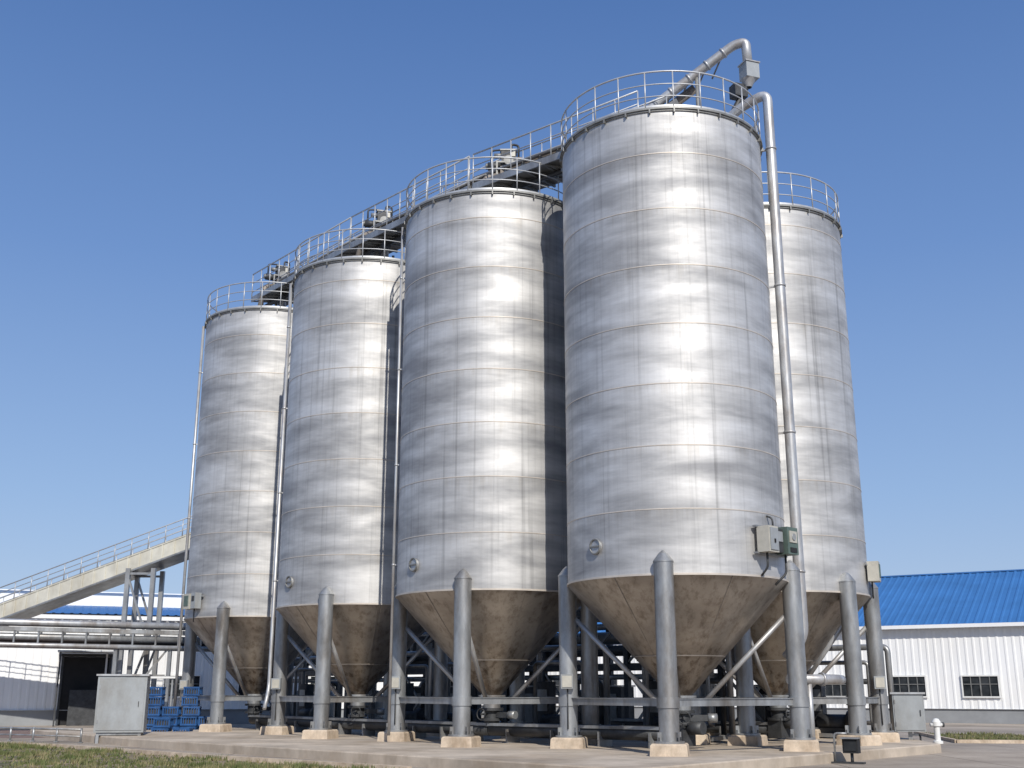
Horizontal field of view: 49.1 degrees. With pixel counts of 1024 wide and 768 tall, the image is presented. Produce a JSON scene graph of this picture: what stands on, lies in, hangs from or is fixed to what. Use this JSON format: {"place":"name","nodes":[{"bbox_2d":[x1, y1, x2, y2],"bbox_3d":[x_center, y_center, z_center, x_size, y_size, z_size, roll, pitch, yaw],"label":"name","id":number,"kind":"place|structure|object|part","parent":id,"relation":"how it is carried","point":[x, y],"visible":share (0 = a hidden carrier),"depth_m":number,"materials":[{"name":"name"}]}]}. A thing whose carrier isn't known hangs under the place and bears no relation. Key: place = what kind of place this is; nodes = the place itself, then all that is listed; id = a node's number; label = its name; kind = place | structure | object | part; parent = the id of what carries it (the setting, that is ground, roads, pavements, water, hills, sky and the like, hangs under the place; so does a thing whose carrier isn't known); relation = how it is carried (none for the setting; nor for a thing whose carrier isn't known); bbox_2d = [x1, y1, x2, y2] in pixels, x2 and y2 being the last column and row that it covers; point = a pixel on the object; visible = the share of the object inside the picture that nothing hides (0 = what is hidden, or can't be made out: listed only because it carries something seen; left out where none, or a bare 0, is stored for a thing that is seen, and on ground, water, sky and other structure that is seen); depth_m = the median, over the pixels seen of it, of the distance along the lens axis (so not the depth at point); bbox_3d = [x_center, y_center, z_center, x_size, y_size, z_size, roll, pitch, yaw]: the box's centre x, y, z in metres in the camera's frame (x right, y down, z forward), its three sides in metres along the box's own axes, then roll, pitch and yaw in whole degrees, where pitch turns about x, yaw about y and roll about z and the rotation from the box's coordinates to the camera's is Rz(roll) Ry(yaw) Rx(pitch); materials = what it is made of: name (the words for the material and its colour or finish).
{"place":"outdoors","nodes":[
{"label":"outdoors","id":0,"kind":"place"},
{"bbox_2d":[0,730,45,737],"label":"road","id":1,"kind":"structure","parent":0,"point":[14,732],"depth_m":47.73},
{"bbox_2d":[0,516,191,708],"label":"inclined conveyor","id":2,"kind":"object","parent":1,"relation":"on","point":[149,562],"visible":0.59,"depth_m":53.70,"materials":[{"name":"metal"}]},
{"bbox_2d":[0,618,210,706],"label":"pipe bridge","id":3,"kind":"structure","parent":1,"relation":"on","point":[64,640],"depth_m":49.40,"materials":[{"name":"metal"}]},
{"bbox_2d":[151,676,179,705],"bbox_3d":[-15.400,13.568,47.400,2.400,2.340,1.200,3,-16,-10],"label":"pipe","id":4,"kind":"object","parent":1,"relation":"on","point":[164,677],"visible":0.14,"depth_m":47.27,"materials":[{"name":"white metal"}]},
{"bbox_2d":[0,589,422,726],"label":"warehouse","id":5,"kind":"structure","parent":0,"point":[45,687],"depth_m":59.91,"materials":[{"name":"metal"}]},
{"bbox_2d":[55,654,112,725],"bbox_3d":[-22.810,16.276,59.818,2.600,3.670,0.140,5,-16,-19],"label":"door","id":6,"kind":"structure","parent":5,"relation":"in","point":[78,672],"depth_m":59.91,"materials":[{"name":"black metal"}]},
{"bbox_2d":[162,674,200,697],"bbox_3d":[-18.116,16.572,61.524,2.020,1.240,0.090,5,-16,-19],"label":"window","id":7,"kind":"structure","parent":5,"relation":"in","point":[197,678],"depth_m":61.50,"materials":[{"name":"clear glass"}]},
{"bbox_2d":[237,683,271,694],"bbox_3d":[-14.367,16.931,62.838,2.020,1.240,0.090,5,-16,-19],"label":"window","id":8,"kind":"structure","parent":5,"relation":"in","point":[239,690],"depth_m":62.52,"materials":[{"name":"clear glass"}]},
{"bbox_2d":[309,676,343,695],"bbox_3d":[-10.598,17.294,64.162,2.020,1.240,0.090,5,-16,-19],"label":"window","id":9,"kind":"structure","parent":5,"relation":"in","point":[310,677],"depth_m":64.21,"materials":[{"name":"clear glass"}]},
{"bbox_2d":[30,724,941,767],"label":"pavement","id":10,"kind":"structure","parent":0,"point":[355,746],"depth_m":29.80,"materials":[{"name":"concrete"}]},
{"bbox_2d":[93,674,152,743],"bbox_3d":[-13.750,11.441,39.584,1.770,2.320,1.220,3,-16,-12],"label":"utility cabinet","id":11,"kind":"object","parent":10,"relation":"on","point":[122,703],"visible":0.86,"depth_m":39.09,"materials":[{"name":"grey metal"}]},
{"bbox_3d":[-13.630,11.147,39.079,1.518,1.748,0.055,3,-16,-12],"label":"door","id":12,"kind":"part","parent":11,"relation":"part of","materials":[{"name":"grey paint"}]},
{"bbox_2d":[172,281,333,731],"bbox_3d":[-10.671,5.252,48.192,6.338,18.302,6.185,6,-17,-22],"label":"storage silo","id":13,"kind":"object","parent":10,"relation":"on","point":[226,601],"visible":0.58,"depth_m":45.79,"materials":[{"name":"metal"}]},
{"bbox_2d":[293,656,341,716],"bbox_3d":[-8.530,13.419,49.129,1.000,2.960,3.000,14,-21,-42],"label":"pump skid","id":14,"kind":"object","parent":10,"relation":"on","point":[306,708],"visible":0.27,"depth_m":49.58,"materials":[{"name":"metal"}]},
{"bbox_2d":[259,228,448,738],"bbox_3d":[-5.486,3.710,41.894,6.230,17.952,6.190,12,-19,-37],"label":"storage silo","id":15,"kind":"object","parent":10,"relation":"on","point":[333,607],"visible":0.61,"depth_m":39.51,"materials":[{"name":"metal"}]},
{"bbox_2d":[259,631,452,718],"bbox_3d":[-8.119,14.517,55.927,1.800,5.010,14.800,14,-21,-42],"label":"equipment rack","id":16,"kind":"object","parent":10,"relation":"on","point":[374,691],"visible":0.06,"depth_m":56.33,"materials":[{"name":"metal"}]},
{"bbox_2d":[405,651,450,719],"bbox_3d":[-3.530,11.730,42.955,1.000,2.960,3.000,14,-21,-42],"label":"pump skid","id":17,"kind":"object","parent":10,"relation":"on","point":[421,713],"visible":0.32,"depth_m":42.60,"materials":[{"name":"metal"}]},
{"bbox_2d":[427,648,506,722],"bbox_3d":[-1.508,10.942,40.072,3.000,2.960,1.000,6,-17,-22],"label":"pump skid","id":18,"kind":"object","parent":10,"relation":"on","point":[473,715],"visible":0.14,"depth_m":39.73,"materials":[{"name":"metal"}]},
{"bbox_2d":[248,714,706,748],"bbox_3d":[-3.108,11.422,37.431,1.332,0.720,23.106,14,-20,-41],"label":"screw conveyor","id":19,"kind":"object","parent":10,"relation":"on","point":[604,735],"visible":0.75,"depth_m":33.59,"materials":[{"name":"metal"}]},
{"bbox_2d":[377,156,600,747],"bbox_3d":[-0.623,2.196,36.513,6.164,18.032,6.157,9,-18,-31],"label":"storage silo","id":20,"kind":"object","parent":10,"relation":"on","point":[482,560],"visible":0.83,"depth_m":34.16,"materials":[{"name":"metal"}]},
{"bbox_2d":[533,644,610,724],"bbox_3d":[1.877,10.149,37.175,3.000,2.960,1.000,-13,-20,38],"label":"pump skid","id":21,"kind":"object","parent":10,"relation":"on","point":[545,713],"visible":0.36,"depth_m":37.31,"materials":[{"name":"metal"}]},
{"bbox_2d":[406,606,780,738],"bbox_3d":[2.535,11.171,43.696,18.800,5.010,1.800,-13,-20,40],"label":"equipment rack","id":22,"kind":"object","parent":10,"relation":"on","point":[608,639],"visible":0.09,"depth_m":42.71,"materials":[{"name":"metal"}]},
{"bbox_2d":[550,70,819,756],"bbox_3d":[4.619,0.767,32.177,6.185,18.502,6.535,6,-17,-22],"label":"storage silo","id":23,"kind":"object","parent":10,"relation":"on","point":[678,574],"visible":0.98,"depth_m":30.03,"materials":[{"name":"metal"}]},
{"bbox_2d":[251,90,666,307],"bbox_3d":[-3.499,-6.118,42.739,2.903,3.458,23.834,14,-20,-41],"label":"conveyor gallery","id":24,"kind":"object","parent":23,"relation":"on","point":[548,159],"visible":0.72,"depth_m":41.46,"materials":[{"name":"metal"}]},
{"bbox_2d":[647,38,759,109],"bbox_3d":[4.847,-8.642,36.206,6.488,4.140,0.887,-7,-17,23],"label":"overhead spout","id":25,"kind":"object","parent":23,"relation":"attached to","point":[749,72],"visible":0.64,"depth_m":35.57,"materials":[{"name":"metal"}]},
{"bbox_2d":[728,91,845,737],"bbox_3d":[7.966,0.416,32.462,2.982,19.330,1.652,3,-16,-9],"label":"downpipe","id":26,"kind":"object","parent":23,"relation":"attached to","point":[789,433],"visible":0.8,"depth_m":32.14,"materials":[{"name":"metal"}]},
{"bbox_2d":[642,650,735,740],"bbox_3d":[5.388,9.547,34.972,3.000,2.960,1.000,-8,-17,28],"label":"pump skid","id":27,"kind":"object","parent":10,"relation":"on","point":[650,715],"visible":0.27,"depth_m":34.62,"materials":[{"name":"metal"}]},
{"bbox_2d":[610,717,790,738],"bbox_3d":[6.181,11.323,37.070,0.541,0.720,7.698,13,-20,-40],"label":"screw conveyor","id":28,"kind":"object","parent":10,"relation":"on","point":[774,729],"visible":0.33,"depth_m":35.09,"materials":[{"name":"metal"}]},
{"bbox_2d":[700,171,899,745],"bbox_3d":[8.318,2.466,37.064,7.116,17.802,6.570,0,-15,0],"label":"storage silo","id":29,"kind":"object","parent":10,"relation":"on","point":[842,575],"visible":0.4,"depth_m":34.51,"materials":[{"name":"metal"}]},
{"bbox_2d":[807,644,897,736],"bbox_3d":[11.083,10.151,37.183,3.000,2.960,1.000,-10,-18,33],"label":"pump skid","id":30,"kind":"object","parent":10,"relation":"on","point":[829,725],"visible":0.33,"depth_m":36.93,"materials":[{"name":"metal"}]},
{"bbox_2d":[889,692,926,740],"bbox_3d":[12.788,10.795,36.019,1.148,1.737,0.620,-4,-16,13],"label":"utility cabinet","id":31,"kind":"object","parent":10,"relation":"on","point":[908,710],"visible":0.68,"depth_m":35.84,"materials":[{"name":"grey metal"}]},
{"bbox_3d":[12.682,10.502,35.830,0.875,1.058,0.055,-4,-16,13],"label":"door","id":32,"kind":"part","parent":31,"relation":"part of","materials":[{"name":"grey paint"}]},
{"bbox_2d":[0,717,1023,767],"bbox_3d":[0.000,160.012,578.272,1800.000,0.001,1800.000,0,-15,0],"label":"ground","id":33,"kind":"structure","parent":0,"point":[979,755],"depth_m":33.07,"materials":[{"name":"grey concrete"}]},
{"bbox_2d":[0,726,82,742],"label":"pipe barrier","id":34,"kind":"object","parent":33,"relation":"on","point":[56,736],"visible":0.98,"depth_m":40.02,"materials":[{"name":"metal"}]},
{"bbox_2d":[151,728,171,731],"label":"plastic crate","id":35,"kind":"object","parent":33,"relation":"on","point":[160,729],"visible":0.36,"depth_m":42.83,"materials":[{"name":"blue plastic"}]},
{"bbox_2d":[153,718,173,727],"bbox_3d":[-13.392,13.014,43.116,0.670,0.370,0.500,0,-15,1],"label":"plastic crate","id":36,"kind":"object","parent":35,"relation":"on","point":[161,723],"visible":1,"depth_m":42.91,"materials":[{"name":"blue plastic"}]},
{"bbox_2d":[172,728,192,731],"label":"plastic crate","id":37,"kind":"object","parent":33,"relation":"on","point":[182,729],"visible":0.4,"depth_m":42.94,"materials":[{"name":"blue plastic"}]},
{"bbox_2d":[180,726,198,729],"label":"plastic crate","id":38,"kind":"object","parent":33,"relation":"on","point":[196,727],"visible":0.31,"depth_m":45.02,"materials":[{"name":"blue plastic"}]},
{"bbox_2d":[180,716,198,725],"bbox_3d":[-12.959,13.579,45.178,0.670,0.370,0.500,0,-15,2],"label":"plastic crate","id":39,"kind":"object","parent":38,"relation":"on","point":[188,721],"visible":1,"depth_m":44.98,"materials":[{"name":"blue plastic"}]},
{"bbox_2d":[182,706,201,715],"bbox_3d":[-12.917,13.215,45.309,0.670,0.370,0.500,1,-15,-5],"label":"plastic crate","id":40,"kind":"object","parent":39,"relation":"on","point":[191,712],"visible":1,"depth_m":45.12,"materials":[{"name":"blue plastic"}]},
{"bbox_2d":[181,697,199,705],"bbox_3d":[-13.002,12.848,45.427,0.670,0.370,0.500,1,-15,-3],"label":"plastic crate","id":41,"kind":"object","parent":40,"relation":"on","point":[190,702],"visible":0.96,"depth_m":45.22,"materials":[{"name":"blue plastic"}]},
{"bbox_2d":[183,687,202,695],"bbox_3d":[-12.928,12.470,45.503,0.670,0.370,0.500,0,-15,2],"label":"plastic crate","id":42,"kind":"object","parent":41,"relation":"on","point":[190,691],"visible":1,"depth_m":45.30,"materials":[{"name":"blue plastic"}]},
{"bbox_2d":[0,740,394,767],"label":"verge","id":43,"kind":"structure","parent":33,"relation":"on","point":[130,756],"depth_m":29.13,"materials":[{"name":"green plant"}]},
{"bbox_2d":[5,742,411,767],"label":"kerb","id":44,"kind":"structure","parent":43,"relation":"on","point":[238,758],"depth_m":29.04,"materials":[{"name":"concrete"}]},
{"bbox_2d":[831,732,865,763],"bbox_3d":[8.391,9.116,28.102,0.800,0.745,0.370,-9,-18,29],"label":"floodlight box","id":45,"kind":"object","parent":33,"relation":"on","point":[851,745],"visible":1,"depth_m":28.00,"materials":[{"name":"black metal"}]},
{"bbox_2d":[929,718,944,743],"bbox_3d":[14.720,11.996,38.810,0.480,0.840,0.340,0,-15,0],"label":"fire hydrant","id":46,"kind":"object","parent":33,"relation":"on","point":[936,724],"visible":0.96,"depth_m":38.74,"materials":[{"name":"white metal"}]},
{"bbox_2d":[0,0,1023,683],"label":"sky","id":47,"kind":"structure","parent":0,"point":[157,156],"materials":[{"name":"blue"}]},
{"bbox_2d":[481,569,1023,723],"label":"warehouse","id":48,"kind":"structure","parent":0,"point":[954,642],"depth_m":64.73,"materials":[{"name":"metal"}]},
{"bbox_2d":[548,680,558,696],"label":"window","id":49,"kind":"structure","parent":48,"relation":"in","point":[557,681],"depth_m":76.21,"materials":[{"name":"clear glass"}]},
{"bbox_2d":[825,683,846,696],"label":"window","id":50,"kind":"structure","parent":48,"relation":"in","point":[832,690],"depth_m":66.78,"materials":[{"name":"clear glass"}]},
{"bbox_2d":[893,675,927,697],"bbox_3d":[22.876,17.452,64.740,2.020,1.240,0.090,-9,-18,30],"label":"window","id":51,"kind":"structure","parent":48,"relation":"in","point":[902,683],"depth_m":64.72,"materials":[{"name":"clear glass"}]},
{"bbox_2d":[960,675,1000,697],"bbox_3d":[26.224,16.924,62.811,2.020,1.240,0.090,-9,-18,30],"label":"window","id":52,"kind":"structure","parent":48,"relation":"in","point":[973,686],"depth_m":62.81,"materials":[{"name":"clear glass"}]},
{"label":"verge","id":53,"kind":"structure","parent":0,"visible":0},
{"bbox_2d":[914,732,1023,743],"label":"kerb","id":54,"kind":"structure","parent":53,"relation":"on","point":[972,741],"depth_m":38.95,"materials":[{"name":"concrete"}]},
{"bbox_2d":[926,731,1023,739],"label":"grass","id":55,"kind":"structure","parent":53,"relation":"on","point":[983,736],"depth_m":42.94,"materials":[{"name":"green plant"}]},
{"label":"plastic crate","id":56,"kind":"object","parent":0,"visible":0},
{"bbox_2d":[147,716,161,725],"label":"plastic crate","id":57,"kind":"object","parent":56,"relation":"on","point":[150,719],"visible":0.4,"depth_m":44.79,"materials":[{"name":"blue plastic"}]},
{"bbox_2d":[148,706,162,715],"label":"plastic crate","id":58,"kind":"object","parent":57,"relation":"on","point":[155,712],"visible":0.63,"depth_m":44.90,"materials":[{"name":"blue plastic"}]},
{"bbox_2d":[148,697,164,705],"bbox_3d":[-14.394,12.797,45.241,0.670,0.370,0.500,0,-15,0],"label":"plastic crate","id":59,"kind":"object","parent":58,"relation":"on","point":[159,701],"visible":0.69,"depth_m":45.05,"materials":[{"name":"blue plastic"}]},
{"bbox_2d":[149,687,165,695],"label":"plastic crate","id":60,"kind":"object","parent":59,"relation":"on","point":[161,691],"visible":0.74,"depth_m":45.16,"materials":[{"name":"blue plastic"}]},
{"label":"plastic crate","id":61,"kind":"object","parent":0,"visible":0},
{"bbox_2d":[162,716,180,725],"bbox_3d":[-13.712,13.572,45.153,0.670,0.370,0.500,-1,-15,5],"label":"plastic crate","id":62,"kind":"object","parent":61,"relation":"on","point":[177,719],"visible":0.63,"depth_m":44.98,"materials":[{"name":"blue plastic"}]},
{"bbox_2d":[162,706,181,715],"bbox_3d":[-13.700,13.191,45.221,0.670,0.370,0.500,0,-15,2],"label":"plastic crate","id":63,"kind":"object","parent":62,"relation":"on","point":[170,711],"visible":1,"depth_m":45.03,"materials":[{"name":"blue plastic"}]},
{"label":"plastic crate","id":64,"kind":"object","parent":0,"visible":0},
{"bbox_2d":[198,716,209,725],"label":"plastic crate","id":65,"kind":"object","parent":64,"relation":"on","point":[201,720],"visible":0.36,"depth_m":45.09,"materials":[{"name":"blue plastic"}]}
]}

